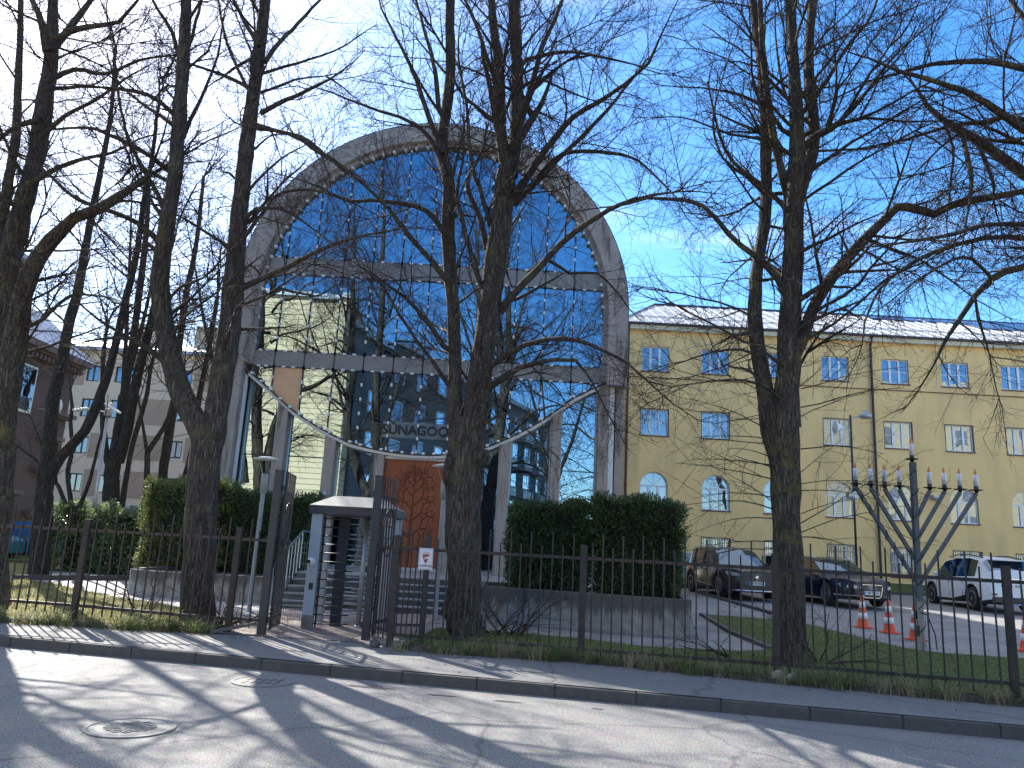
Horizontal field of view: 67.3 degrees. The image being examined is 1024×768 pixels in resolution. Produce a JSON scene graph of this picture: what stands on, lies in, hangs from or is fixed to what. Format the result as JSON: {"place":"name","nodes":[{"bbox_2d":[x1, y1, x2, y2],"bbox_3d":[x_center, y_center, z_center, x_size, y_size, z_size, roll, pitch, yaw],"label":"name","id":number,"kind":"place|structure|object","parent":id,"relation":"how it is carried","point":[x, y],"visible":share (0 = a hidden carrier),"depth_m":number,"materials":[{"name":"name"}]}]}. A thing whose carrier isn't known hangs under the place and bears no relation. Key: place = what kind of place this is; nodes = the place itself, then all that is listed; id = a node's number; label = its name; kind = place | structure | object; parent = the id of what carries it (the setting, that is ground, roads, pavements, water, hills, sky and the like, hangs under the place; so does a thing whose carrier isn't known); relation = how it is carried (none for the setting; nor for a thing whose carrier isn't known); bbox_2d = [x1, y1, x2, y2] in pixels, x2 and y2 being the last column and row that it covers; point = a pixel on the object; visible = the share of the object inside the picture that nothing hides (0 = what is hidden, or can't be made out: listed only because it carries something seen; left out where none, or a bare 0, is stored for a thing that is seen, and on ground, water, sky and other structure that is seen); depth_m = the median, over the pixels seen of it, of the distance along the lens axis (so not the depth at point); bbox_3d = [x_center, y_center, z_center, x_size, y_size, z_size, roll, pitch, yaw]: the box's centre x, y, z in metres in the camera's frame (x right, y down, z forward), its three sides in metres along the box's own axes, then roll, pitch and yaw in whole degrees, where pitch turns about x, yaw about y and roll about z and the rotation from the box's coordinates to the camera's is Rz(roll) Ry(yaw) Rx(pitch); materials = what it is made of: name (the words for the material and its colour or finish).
{"place":"outdoors","nodes":[
{"label":"outdoors","id":0,"kind":"place"},
{"bbox_2d":[9,563,59,574],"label":"park lawn","id":1,"kind":"structure","parent":0,"point":[19,568],"depth_m":23.31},
{"bbox_2d":[50,497,120,572],"bbox_3d":[-13.420,4.680,23.784,2.389,2.456,1.929,3,-12,0],"label":"cherry laurel","id":2,"kind":"object","parent":1,"relation":"on","point":[60,509],"visible":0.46,"depth_m":23.42,"materials":[{"name":"green plant"}]},
{"bbox_2d":[72,403,120,514],"bbox_3d":[-13.395,3.154,24.188,1.450,5.293,0.390,3,-12,0],"label":"street lamp","id":3,"kind":"object","parent":1,"relation":"on","point":[108,414],"visible":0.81,"depth_m":24.50,"materials":[{"name":"metal"}]},
{"bbox_2d":[85,501,148,574],"bbox_3d":[-11.703,4.865,23.719,2.616,2.481,1.824,3,-12,0],"label":"cherry laurel","id":4,"kind":"object","parent":1,"relation":"on","point":[127,517],"visible":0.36,"depth_m":23.31,"materials":[{"name":"green plant"}]},
{"bbox_2d":[9,554,60,564],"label":"park lawn","id":5,"kind":"structure","parent":0,"point":[18,557],"depth_m":27.13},
{"bbox_2d":[50,120,226,525],"bbox_3d":[-13.566,-1.929,28.170,7.492,17.361,6.139,3,-12,0],"label":"park tree","id":6,"kind":"object","parent":5,"relation":"on","point":[123,431],"visible":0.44,"depth_m":27.27,"materials":[{"name":"brown plant"}]},
{"bbox_2d":[76,108,233,412],"bbox_3d":[-15.639,-2.218,31.742,6.630,18.511,6.551,3,-12,0],"label":"park tree","id":7,"kind":"object","parent":5,"relation":"on","point":[143,318],"visible":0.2,"depth_m":33.17,"materials":[{"name":"brown plant"}]},
{"bbox_2d":[121,119,246,481],"bbox_3d":[-11.732,-2.872,28.807,5.382,17.586,6.118,12,-15,-35],"label":"park tree","id":8,"kind":"object","parent":5,"relation":"on","point":[164,458],"visible":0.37,"depth_m":28.53,"materials":[{"name":"brown plant"}]},
{"bbox_2d":[119,179,263,379],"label":"park tree","id":9,"kind":"object","parent":5,"relation":"on","point":[206,342],"visible":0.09,"depth_m":40.54,"materials":[{"name":"brown plant"}]},
{"bbox_2d":[15,291,114,537],"bbox_3d":[-14.661,0.610,24.151,3.901,8.144,4.325,9,-13,-25],"label":"park tree","id":10,"kind":"object","parent":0,"point":[74,517],"visible":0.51,"depth_m":23.73,"materials":[{"name":"brown plant"}]},
{"bbox_2d":[0,617,216,632],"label":"verge soil","id":11,"kind":"structure","parent":0,"point":[4,620],"depth_m":12.73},
{"bbox_2d":[0,505,243,631],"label":"iron fence","id":12,"kind":"object","parent":11,"relation":"on","point":[75,604],"visible":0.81,"depth_m":13.24,"materials":[{"name":"metal"}]},
{"bbox_2d":[0,579,236,627],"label":"lawn","id":13,"kind":"structure","parent":0,"point":[69,597],"depth_m":15.55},
{"bbox_2d":[0,0,267,604],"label":"lime tree","id":14,"kind":"object","parent":13,"relation":"on","point":[19,279],"visible":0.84,"depth_m":16.19,"materials":[{"name":"brown plant"}]},
{"bbox_2d":[102,554,176,610],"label":"bare shrub","id":15,"kind":"object","parent":13,"relation":"on","point":[134,607],"visible":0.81,"depth_m":15.05,"materials":[{"name":"brown plant"}]},
{"bbox_2d":[156,570,294,627],"bbox_3d":[-5.104,4.007,14.055,2.263,1.419,2.277,3,-12,0],"label":"bare shrub","id":16,"kind":"object","parent":13,"relation":"on","point":[223,613],"visible":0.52,"depth_m":13.84,"materials":[{"name":"brown plant"}]},
{"bbox_2d":[0,0,458,621],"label":"lime tree","id":17,"kind":"object","parent":13,"relation":"on","point":[206,426],"visible":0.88,"depth_m":15.50,"materials":[{"name":"brown plant"}]},
{"bbox_2d":[10,570,270,617],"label":"path","id":18,"kind":"structure","parent":0,"point":[101,588],"depth_m":18.27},
{"bbox_2d":[13,575,128,580],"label":"path kerb","id":19,"kind":"structure","parent":18,"relation":"on","point":[72,577],"depth_m":20.60,"materials":[{"name":"concrete"}]},
{"bbox_2d":[244,456,280,611],"bbox_3d":[-5.356,3.144,16.243,0.580,3.235,0.580,3,-12,0],"label":"disc lamp","id":20,"kind":"object","parent":18,"relation":"on","point":[264,484],"visible":0.94,"depth_m":16.30,"materials":[{"name":"metal"}]},
{"bbox_2d":[227,607,439,643],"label":"entry paving","id":21,"kind":"structure","parent":0,"point":[347,632],"depth_m":13.92,"materials":[{"name":"concrete"}]},
{"bbox_2d":[256,470,284,634],"bbox_3d":[-4.123,2.924,13.184,0.178,2.895,0.140,3,-12,0],"label":"gate post","id":22,"kind":"object","parent":21,"relation":"on","point":[269,566],"visible":0.82,"depth_m":13.14,"materials":[{"name":"metal"}]},
{"bbox_2d":[232,519,266,627],"bbox_3d":[-4.474,3.230,13.185,0.500,1.800,0.056,0,-13,14],"label":"fence infill","id":23,"kind":"object","parent":22,"relation":"attached to","point":[241,618],"visible":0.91,"depth_m":13.14,"materials":[{"name":"brown paint"}]},
{"bbox_2d":[268,471,296,629],"bbox_3d":[-4.098,2.956,13.811,0.047,2.700,0.933,4,-12,-5],"label":"gate leaf","id":24,"kind":"object","parent":22,"relation":"attached to","point":[288,495],"visible":1,"depth_m":13.72,"materials":[{"name":"paint"}]},
{"bbox_2d":[273,540,308,620],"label":"wire gate","id":25,"kind":"structure","parent":21,"relation":"on","point":[298,605],"depth_m":14.67,"materials":[{"name":"metal"}]},
{"bbox_2d":[300,496,405,631],"bbox_3d":[-3.027,3.423,14.829,1.620,2.430,1.558,3,-12,0],"label":"turnstile","id":26,"kind":"object","parent":21,"relation":"on","point":[346,509],"visible":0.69,"depth_m":14.49,"materials":[{"name":"black metal"}]},
{"bbox_2d":[360,475,383,639],"bbox_3d":[-2.424,3.029,13.253,0.178,2.895,0.140,3,-12,0],"label":"gate post","id":27,"kind":"object","parent":21,"relation":"on","point":[370,571],"visible":0.8,"depth_m":13.20,"materials":[{"name":"metal"}]},
{"bbox_2d":[370,526,393,637],"bbox_3d":[-2.158,3.281,12.845,0.047,1.800,0.724,11,-14,-32],"label":"fence infill","id":28,"kind":"object","parent":27,"relation":"attached to","point":[378,627],"visible":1,"depth_m":12.79,"materials":[{"name":"brown paint"}]},
{"bbox_2d":[371,476,398,634],"bbox_3d":[-2.240,3.038,13.730,0.054,2.700,0.783,1,-12,10],"label":"gate leaf","id":29,"kind":"object","parent":27,"relation":"attached to","point":[389,499],"visible":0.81,"depth_m":13.69,"materials":[{"name":"paint"}]},
{"bbox_2d":[395,531,431,634],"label":"gate","id":30,"kind":"structure","parent":21,"relation":"on","point":[416,625],"depth_m":13.80,"materials":[{"name":"metal"}]},
{"bbox_2d":[0,646,1023,767],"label":"road","id":31,"kind":"structure","parent":0,"point":[53,704],"depth_m":7.67,"materials":[{"name":"asphalt"}]},
{"bbox_2d":[82,718,176,738],"bbox_3d":[-3.451,3.107,6.963,0.775,0.016,0.775,3,-12,0],"label":"manhole cover","id":32,"kind":"object","parent":31,"relation":"on","point":[124,728],"visible":1,"depth_m":6.92,"materials":[{"name":"metal"}]},
{"bbox_2d":[231,676,294,687],"bbox_3d":[-3.081,3.683,9.523,0.755,0.013,0.755,3,-12,0],"label":"manhole cover","id":33,"kind":"object","parent":31,"relation":"on","point":[262,681],"visible":1,"depth_m":9.49,"materials":[{"name":"metal"}]},
{"bbox_2d":[10,642,1001,737],"bbox_3d":[-0.198,3.861,9.742,92.000,0.140,0.060,0,-12,12],"label":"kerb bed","id":34,"kind":"object","parent":31,"relation":"on","point":[555,689],"visible":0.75,"depth_m":9.36,"materials":[{"name":"concrete"}]},
{"bbox_2d":[0,635,1023,740],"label":"kerb","id":35,"kind":"structure","parent":34,"relation":"on","point":[968,728],"depth_m":9.59,"materials":[{"name":"concrete"}]},
{"bbox_2d":[0,623,1023,724],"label":"pavement","id":36,"kind":"structure","parent":0,"point":[365,655],"depth_m":10.57,"materials":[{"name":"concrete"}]},
{"bbox_2d":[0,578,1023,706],"bbox_3d":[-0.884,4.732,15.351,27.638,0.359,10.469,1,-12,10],"label":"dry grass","id":37,"kind":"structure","parent":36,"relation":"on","point":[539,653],"depth_m":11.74,"materials":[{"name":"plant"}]},
{"bbox_2d":[4,614,1023,710],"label":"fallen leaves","id":38,"kind":"object","parent":36,"relation":"on","point":[501,658],"visible":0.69,"depth_m":11.57,"materials":[{"name":"brown plant"}]},
{"bbox_2d":[0,0,1023,345],"label":"sky","id":39,"kind":"structure","parent":0,"point":[670,256],"materials":[{"name":"blue"}]},
{"bbox_2d":[0,578,1023,706],"bbox_3d":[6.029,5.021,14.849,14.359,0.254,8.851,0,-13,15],"label":"verge lawn","id":40,"kind":"structure","parent":0,"point":[898,653],"depth_m":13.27,"materials":[{"name":"plant"}]},
{"bbox_2d":[201,0,787,637],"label":"lime tree","id":41,"kind":"object","parent":40,"relation":"on","point":[465,460],"visible":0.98,"depth_m":14.98,"materials":[{"name":"brown plant"}]},
{"bbox_2d":[426,557,586,636],"bbox_3d":[-0.169,4.184,14.547,3.020,2.238,2.540,-6,-15,35],"label":"bare shrub","id":42,"kind":"object","parent":40,"relation":"on","point":[520,632],"visible":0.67,"depth_m":14.19,"materials":[{"name":"brown plant"}]},
{"bbox_2d":[654,596,740,657],"bbox_3d":[3.033,4.104,12.594,1.450,1.207,1.095,-1,-13,19],"label":"bare shrub","id":43,"kind":"object","parent":40,"relation":"on","point":[722,654],"visible":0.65,"depth_m":12.64,"materials":[{"name":"brown plant"}]},
{"bbox_2d":[548,0,1023,664],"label":"lime tree","id":44,"kind":"object","parent":40,"relation":"on","point":[778,414],"visible":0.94,"depth_m":13.44,"materials":[{"name":"brown plant"}]},
{"bbox_2d":[743,587,907,671],"bbox_3d":[5.178,4.351,12.441,2.771,2.152,2.277,3,-12,0],"label":"bare shrub","id":45,"kind":"object","parent":40,"relation":"on","point":[842,654],"visible":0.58,"depth_m":12.38,"materials":[{"name":"brown plant"}]},
{"bbox_2d":[744,0,1023,473],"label":"lime tree","id":46,"kind":"object","parent":40,"relation":"on","point":[1016,122],"visible":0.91,"depth_m":12.91,"materials":[{"name":"brown plant"}]},
{"bbox_2d":[4,635,1023,725],"bbox_3d":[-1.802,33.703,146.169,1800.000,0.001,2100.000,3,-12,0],"label":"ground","id":47,"kind":"structure","parent":0,"point":[539,682],"depth_m":12.61,"materials":[{"name":"concrete"}]},
{"bbox_2d":[10,570,1023,695],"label":"yard paving","id":48,"kind":"structure","parent":0,"point":[962,627],"depth_m":19.07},
{"bbox_2d":[9,535,24,556],"bbox_3d":[-19.517,5.425,27.250,4.000,1.490,2.180,4,-12,-3],"label":"parked hatchback","id":49,"kind":"object","parent":48,"relation":"on","point":[15,545],"visible":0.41,"depth_m":27.29,"materials":[{"name":"teal paint"}]},
{"bbox_2d":[11,521,61,555],"bbox_3d":[-17.654,6.160,30.183,4.000,1.490,2.180,5,-12,-7],"label":"parked hatchback","id":50,"kind":"object","parent":48,"relation":"on","point":[27,523],"visible":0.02,"depth_m":29.34,"materials":[{"name":"blue metal"}]},
{"bbox_2d":[11,253,92,523],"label":"dark house","id":51,"kind":"structure","parent":48,"relation":"on","point":[33,398],"depth_m":33.74,"materials":[{"name":"brown paint"}]},
{"bbox_2d":[18,363,38,413],"bbox_3d":[-20.884,0.180,33.070,0.070,2.058,1.150,3,-12,0],"label":"window","id":52,"kind":"structure","parent":51,"relation":"in","point":[27,395],"depth_m":33.16,"materials":[{"name":"blue glass"}]},
{"bbox_2d":[19,0,217,574],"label":"park tree","id":53,"kind":"object","parent":48,"relation":"on","point":[51,462],"visible":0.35,"depth_m":21.72,"materials":[{"name":"brown plant"}]},
{"bbox_2d":[53,324,216,528],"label":"apartment house","id":54,"kind":"structure","parent":48,"relation":"on","point":[87,385],"depth_m":58.23,"materials":[{"name":"beige paint"}]},
{"bbox_2d":[70,473,81,491],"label":"window","id":55,"kind":"structure","parent":54,"relation":"in","point":[75,478],"depth_m":57.54,"materials":[{"name":"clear glass"}]},
{"bbox_2d":[170,441,182,458],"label":"window","id":56,"kind":"structure","parent":54,"relation":"in","point":[177,445],"depth_m":58.12,"materials":[{"name":"clear glass"}]},
{"bbox_2d":[115,282,220,507],"bbox_3d":[-11.662,1.172,26.025,4.380,10.167,2.970,11,-15,-33],"label":"park tree","id":57,"kind":"object","parent":48,"relation":"on","point":[148,449],"visible":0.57,"depth_m":25.68,"materials":[{"name":"brown plant"}]},
{"bbox_2d":[128,566,296,602],"bbox_3d":[-7.278,5.209,19.893,4.020,0.740,4.550,3,-12,0],"label":"planter","id":58,"kind":"object","parent":48,"relation":"on","point":[170,580],"visible":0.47,"depth_m":17.72,"materials":[{"name":"concrete"}]},
{"bbox_2d":[132,473,247,571],"bbox_3d":[-8.922,3.861,21.394,2.870,2.745,1.732,3,-12,0],"label":"thuja hedge","id":59,"kind":"object","parent":58,"relation":"in","point":[165,499],"visible":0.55,"depth_m":20.90,"materials":[{"name":"green plant"}]},
{"bbox_2d":[224,486,325,575],"bbox_3d":[-6.512,4.106,21.424,2.635,2.460,1.614,3,-12,0],"label":"thuja hedge","id":60,"kind":"object","parent":58,"relation":"in","point":[247,505],"visible":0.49,"depth_m":21.00,"materials":[{"name":"plant"}]},
{"bbox_2d":[282,571,447,614],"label":"stairs","id":61,"kind":"structure","parent":48,"relation":"on","point":[430,595],"depth_m":17.75,"materials":[{"name":"concrete"}]},
{"bbox_2d":[269,530,310,606],"bbox_3d":[-5.223,4.405,18.627,0.056,1.728,3.811,3,-12,0],"label":"stair railing","id":62,"kind":"object","parent":61,"relation":"on","point":[300,534],"visible":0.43,"depth_m":18.47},
{"bbox_2d":[220,123,628,580],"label":"synagogue","id":63,"kind":"structure","parent":48,"relation":"on","point":[317,420],"depth_m":24.62,"materials":[{"name":"glass"}]},
{"bbox_2d":[376,456,445,571],"bbox_3d":[-3.068,4.009,23.817,2.020,3.460,0.280,3,-12,0],"label":"door","id":64,"kind":"structure","parent":63,"relation":"in","point":[418,495],"depth_m":23.92,"materials":[{"name":"orange wood"}]},
{"bbox_2d":[430,463,445,619],"bbox_3d":[-1.541,3.356,16.548,0.580,3.285,0.580,3,-12,0],"label":"disc lamp","id":65,"kind":"object","parent":48,"relation":"on","point":[442,508],"visible":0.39,"depth_m":16.54,"materials":[{"name":"metal"}]},
{"bbox_2d":[319,566,594,586],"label":"terrace","id":66,"kind":"structure","parent":48,"relation":"on","point":[493,578],"depth_m":20.89,"materials":[{"name":"concrete"}]},
{"bbox_2d":[481,581,691,638],"bbox_3d":[1.563,4.956,16.838,4.650,0.865,3.727,3,-12,0],"label":"planter","id":67,"kind":"object","parent":48,"relation":"on","point":[637,614],"visible":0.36,"depth_m":15.54,"materials":[{"name":"concrete"}]},
{"bbox_2d":[500,495,595,592],"bbox_3d":[0.818,3.593,17.373,2.128,2.215,1.304,3,-12,0],"label":"thuja hedge","id":68,"kind":"object","parent":67,"relation":"on","point":[567,521],"visible":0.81,"depth_m":17.09,"materials":[{"name":"plant"}]},
{"bbox_2d":[586,489,692,598],"bbox_3d":[2.785,3.647,17.346,2.372,2.445,1.502,3,-12,0],"label":"thuja hedge","id":69,"kind":"object","parent":67,"relation":"in","point":[634,519],"visible":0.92,"depth_m":17.02,"materials":[{"name":"plant"}]},
{"bbox_2d":[686,544,771,598],"bbox_3d":[7.585,6.479,26.769,2.320,1.708,4.495,4,-12,-6],"label":"parked suv","id":70,"kind":"object","parent":48,"relation":"on","point":[745,554],"visible":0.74,"depth_m":25.81,"materials":[{"name":"grey paint"}]},
{"bbox_2d":[697,591,771,614],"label":"path kerb","id":71,"kind":"structure","parent":48,"relation":"on","point":[732,601],"depth_m":23.47,"materials":[{"name":"concrete"}]},
{"bbox_2d":[699,613,771,648],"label":"path kerb","id":72,"kind":"structure","parent":48,"relation":"on","point":[736,634],"depth_m":15.77,"materials":[{"name":"concrete"}]},
{"bbox_2d":[622,303,1023,584],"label":"yellow building","id":73,"kind":"structure","parent":48,"relation":"on","point":[992,521],"depth_m":36.50,"materials":[{"name":"paint"}]},
{"bbox_2d":[640,472,666,499],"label":"window","id":74,"kind":"structure","parent":73,"relation":"in","point":[651,481],"depth_m":36.02,"materials":[{"name":"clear glass"}]},
{"bbox_2d":[639,408,668,436],"bbox_3d":[6.762,1.837,36.567,1.410,1.345,0.195,3,-12,0],"label":"window","id":75,"kind":"structure","parent":73,"relation":"in","point":[662,428],"depth_m":36.61,"materials":[{"name":"clear glass"}]},
{"bbox_2d":[641,347,669,372],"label":"window","id":76,"kind":"structure","parent":73,"relation":"in","point":[657,350],"depth_m":37.30,"materials":[{"name":"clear glass"}]},
{"bbox_2d":[702,350,727,375],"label":"window","id":77,"kind":"structure","parent":73,"relation":"in","point":[722,354],"depth_m":37.28,"materials":[{"name":"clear glass"}]},
{"bbox_2d":[701,411,730,439],"bbox_3d":[9.657,1.992,36.567,1.410,1.345,0.195,3,-12,0],"label":"window","id":78,"kind":"structure","parent":73,"relation":"in","point":[709,427],"depth_m":36.61,"materials":[{"name":"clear glass"}]},
{"bbox_2d":[701,475,730,511],"bbox_3d":[9.491,5.100,35.894,1.410,1.695,0.195,3,-12,0],"label":"window","id":79,"kind":"structure","parent":73,"relation":"in","point":[714,497],"depth_m":35.95,"materials":[{"name":"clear glass"}]},
{"bbox_2d":[701,537,730,546],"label":"window","id":80,"kind":"structure","parent":73,"relation":"in","point":[711,541],"depth_m":35.47,"materials":[{"name":"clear glass"}]},
{"bbox_2d":[763,481,771,514],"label":"window","id":81,"kind":"structure","parent":73,"relation":"in","point":[767,502],"depth_m":35.92,"materials":[{"name":"clear glass"}]},
{"bbox_2d":[764,540,772,566],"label":"window","id":82,"kind":"structure","parent":73,"relation":"in","point":[767,553],"depth_m":35.38,"materials":[{"name":"clear glass"}]},
{"bbox_2d":[821,356,850,381],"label":"window","id":83,"kind":"structure","parent":73,"relation":"in","point":[833,360],"depth_m":37.29,"materials":[{"name":"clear glass"}]},
{"bbox_2d":[823,418,849,446],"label":"window","id":84,"kind":"structure","parent":73,"relation":"in","point":[844,434],"depth_m":36.60,"materials":[{"name":"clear glass"}]},
{"bbox_2d":[826,482,853,518],"bbox_3d":[15.283,5.410,35.894,1.410,1.695,0.195,3,-12,0],"label":"window","id":85,"kind":"structure","parent":73,"relation":"in","point":[845,508],"depth_m":35.93,"materials":[{"name":"clear glass"}]},
{"bbox_2d":[827,543,855,564],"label":"window","id":86,"kind":"structure","parent":73,"relation":"in","point":[844,549],"depth_m":35.43,"materials":[{"name":"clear glass"}]},
{"bbox_2d":[881,359,910,385],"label":"window","id":87,"kind":"structure","parent":73,"relation":"in","point":[895,376],"depth_m":37.28,"materials":[{"name":"clear glass"}]},
{"bbox_2d":[884,421,914,449],"bbox_3d":[18.345,2.456,36.567,1.410,1.345,0.195,3,-12,0],"label":"window","id":88,"kind":"structure","parent":73,"relation":"in","point":[901,439],"depth_m":36.63,"materials":[{"name":"clear glass"}]},
{"bbox_2d":[888,487,911,521],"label":"window","id":89,"kind":"structure","parent":73,"relation":"in","point":[906,491],"depth_m":35.95,"materials":[{"name":"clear glass"}]},
{"bbox_2d":[890,547,913,578],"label":"window","id":90,"kind":"structure","parent":73,"relation":"in","point":[894,558],"depth_m":35.36,"materials":[{"name":"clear glass"}]},
{"bbox_2d":[941,363,970,388],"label":"window","id":91,"kind":"structure","parent":73,"relation":"in","point":[945,383],"depth_m":37.28,"materials":[{"name":"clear glass"}]},
{"bbox_2d":[944,424,975,453],"bbox_3d":[21.241,2.611,36.567,1.410,1.345,0.195,3,-12,0],"label":"window","id":92,"kind":"structure","parent":73,"relation":"in","point":[957,440],"depth_m":36.62,"materials":[{"name":"clear glass"}]},
{"bbox_2d":[950,490,980,525],"bbox_3d":[21.075,5.720,35.894,1.410,1.695,0.195,3,-12,0],"label":"window","id":93,"kind":"structure","parent":73,"relation":"in","point":[971,518],"depth_m":35.91,"materials":[{"name":"clear glass"}]},
{"bbox_2d":[1001,366,1023,391],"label":"window","id":94,"kind":"structure","parent":73,"relation":"in","point":[1014,372],"depth_m":37.29,"materials":[{"name":"clear glass"}]},
{"bbox_2d":[1005,427,1023,455],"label":"window","id":95,"kind":"structure","parent":73,"relation":"in","point":[1017,435],"depth_m":36.63,"materials":[{"name":"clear glass"}]},
{"bbox_2d":[1012,492,1023,527],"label":"window","id":96,"kind":"structure","parent":73,"relation":"in","point":[1018,500],"depth_m":35.95,"materials":[{"name":"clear glass"}]},
{"bbox_2d":[804,555,890,606],"bbox_3d":[10.556,6.533,25.772,2.340,1.506,4.972,5,-12,-8],"label":"parked estate car","id":97,"kind":"object","parent":48,"relation":"on","point":[842,587],"visible":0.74,"depth_m":24.02,"materials":[{"name":"black paint"}]},
{"bbox_2d":[853,596,873,628],"bbox_3d":[8.410,5.462,18.459,0.360,0.738,0.360,3,-12,0],"label":"traffic cone","id":98,"kind":"object","parent":48,"relation":"on","point":[859,623],"visible":0.67,"depth_m":18.36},
{"bbox_2d":[879,600,900,633],"bbox_3d":[8.609,5.305,17.575,0.360,0.738,0.360,3,-12,0],"label":"traffic cone","id":99,"kind":"object","parent":48,"relation":"on","point":[892,626],"visible":0.84,"depth_m":17.48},
{"bbox_2d":[849,437,982,649],"bbox_3d":[8.090,3.123,15.276,2.690,4.166,0.259,3,-12,0],"label":"menorah","id":100,"kind":"object","parent":48,"relation":"on","point":[915,532],"visible":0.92,"depth_m":15.36,"materials":[{"name":"metal"}]},
{"bbox_2d":[927,554,1023,609],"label":"parked suv","id":101,"kind":"object","parent":48,"relation":"on","point":[973,564],"visible":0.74,"depth_m":25.01,"materials":[{"name":"white paint"}]},
{"bbox_2d":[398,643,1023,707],"bbox_3d":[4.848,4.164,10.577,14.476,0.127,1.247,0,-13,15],"label":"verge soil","id":102,"kind":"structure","parent":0,"point":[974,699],"depth_m":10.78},
{"bbox_2d":[386,525,1023,697],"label":"iron fence","id":103,"kind":"object","parent":102,"relation":"on","point":[1006,581],"visible":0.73,"depth_m":11.32,"materials":[{"name":"metal"}]},
{"bbox_2d":[418,548,433,569],"bbox_3d":[-1.398,2.835,12.467,0.230,0.340,0.016,3,-12,0],"label":"warning plate","id":104,"kind":"object","parent":103,"relation":"attached to","point":[425,561],"visible":1,"depth_m":12.46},
{"bbox_2d":[890,583,925,593],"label":"grass bank","id":105,"kind":"structure","parent":0,"point":[905,588],"depth_m":33.16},
{"bbox_2d":[832,410,871,565],"bbox_3d":[14.626,4.963,32.633,1.620,7.930,0.644,3,-12,0],"label":"street lamp","id":106,"kind":"object","parent":105,"relation":"on","point":[838,427],"visible":0.95,"depth_m":33.16,"materials":[{"name":"metal"}]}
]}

